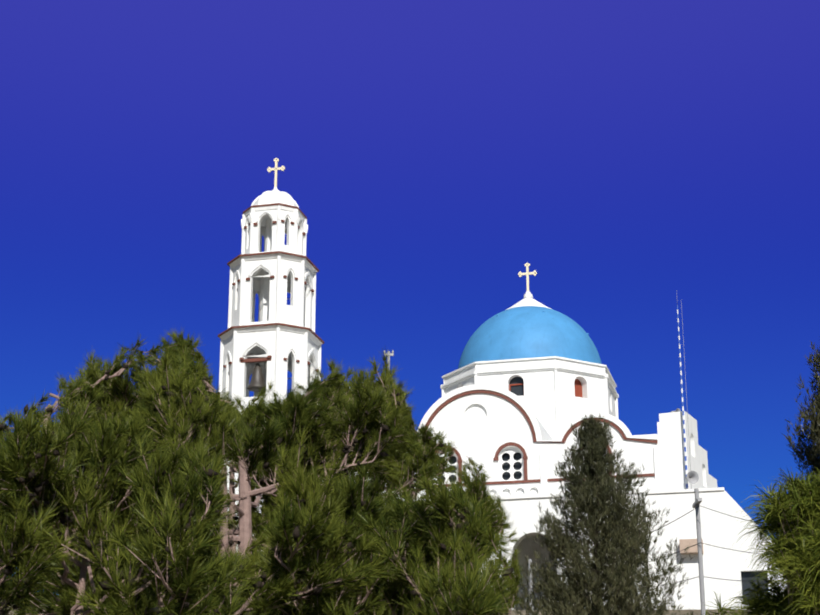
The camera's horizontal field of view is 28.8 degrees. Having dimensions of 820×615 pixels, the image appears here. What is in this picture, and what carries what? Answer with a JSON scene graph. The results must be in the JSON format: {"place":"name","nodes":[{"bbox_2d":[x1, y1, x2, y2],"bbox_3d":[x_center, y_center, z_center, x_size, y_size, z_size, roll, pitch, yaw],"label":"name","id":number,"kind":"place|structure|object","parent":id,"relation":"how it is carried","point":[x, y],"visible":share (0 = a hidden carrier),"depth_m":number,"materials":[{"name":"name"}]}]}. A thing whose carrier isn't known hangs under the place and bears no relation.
{"place":"outdoors","nodes":[
{"label":"outdoors","id":0,"kind":"place"},
{"bbox_2d":[0,599,750,614],"bbox_3d":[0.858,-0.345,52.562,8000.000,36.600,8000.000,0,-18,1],"label":"terrain","id":1,"kind":"structure","parent":0,"point":[670,612],"depth_m":37.52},
{"bbox_2d":[0,333,268,614],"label":"pine tree","id":2,"kind":"object","parent":1,"relation":"on","point":[84,385],"visible":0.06,"depth_m":19.31,"materials":[{"name":"green plant"}]},
{"bbox_2d":[0,405,396,614],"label":"pine tree","id":3,"kind":"object","parent":1,"relation":"on","point":[161,518],"visible":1,"depth_m":12.25,"materials":[{"name":"green plant"}]},
{"bbox_2d":[9,344,418,614],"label":"pine tree","id":4,"kind":"object","parent":1,"relation":"on","point":[295,431],"visible":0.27,"depth_m":16.69,"materials":[{"name":"green plant"}]},
{"bbox_2d":[7,327,488,614],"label":"pine tree","id":5,"kind":"object","parent":1,"relation":"on","point":[122,391],"visible":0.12,"depth_m":22.28,"materials":[{"name":"green plant"}]},
{"bbox_2d":[218,158,323,551],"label":"bell tower","id":6,"kind":"structure","parent":1,"relation":"on","point":[277,340],"depth_m":49.65,"materials":[{"name":"white paint"}]},
{"bbox_2d":[204,369,369,553],"bbox_3d":[-2.977,5.364,27.099,5.895,8.810,5.582,0,-18,1],"label":"pine tree","id":7,"kind":"object","parent":1,"relation":"on","point":[236,406],"depth_m":27.60,"materials":[{"name":"green plant"}]},
{"bbox_2d":[65,456,521,614],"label":"pine tree","id":8,"kind":"object","parent":1,"relation":"on","point":[436,555],"visible":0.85,"depth_m":13.03,"materials":[{"name":"green plant"}]},
{"bbox_2d":[232,363,524,614],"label":"pine tree","id":9,"kind":"object","parent":1,"relation":"on","point":[427,439],"visible":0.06,"depth_m":25.31,"materials":[{"name":"green plant"}]},
{"bbox_2d":[384,350,393,378],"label":"utility pole","id":10,"kind":"object","parent":1,"relation":"on","point":[391,354],"visible":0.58,"depth_m":42.58,"materials":[{"name":"grey metal"}]},
{"bbox_2d":[356,263,663,609],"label":"church","id":11,"kind":"structure","parent":1,"relation":"on","point":[526,382],"depth_m":49.07,"materials":[{"name":"white paint"}]},
{"bbox_2d":[528,559,532,614],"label":"utility pole","id":12,"kind":"object","parent":1,"relation":"on","point":[529,560],"visible":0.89,"depth_m":32.69,"materials":[{"name":"grey metal"}]},
{"bbox_2d":[512,412,693,614],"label":"juniper tree","id":13,"kind":"object","parent":1,"relation":"on","point":[595,493],"visible":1,"depth_m":26.56,"materials":[{"name":"green plant"}]},
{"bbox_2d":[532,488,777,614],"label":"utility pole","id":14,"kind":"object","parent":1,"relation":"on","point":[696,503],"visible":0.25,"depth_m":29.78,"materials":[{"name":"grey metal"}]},
{"bbox_2d":[644,290,785,609],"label":"side building","id":15,"kind":"structure","parent":1,"relation":"on","point":[685,464],"depth_m":43.24,"materials":[{"name":"white paint"}]},
{"bbox_2d":[741,571,768,602],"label":"window","id":16,"kind":"structure","parent":15,"relation":"in","point":[746,575],"depth_m":42.66,"materials":[{"name":"black glass"}]},
{"bbox_2d":[686,466,819,614],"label":"pine tree","id":17,"kind":"object","parent":1,"relation":"on","point":[791,517],"visible":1,"depth_m":15.70,"materials":[{"name":"green plant"}]},
{"bbox_2d":[761,341,819,579],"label":"cypress tree","id":18,"kind":"object","parent":1,"relation":"on","point":[810,452],"visible":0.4,"depth_m":19.31,"materials":[{"name":"green plant"}]},
{"bbox_2d":[0,0,819,589],"label":"sky","id":19,"kind":"structure","parent":0,"point":[633,154],"materials":[{"name":"blue"}]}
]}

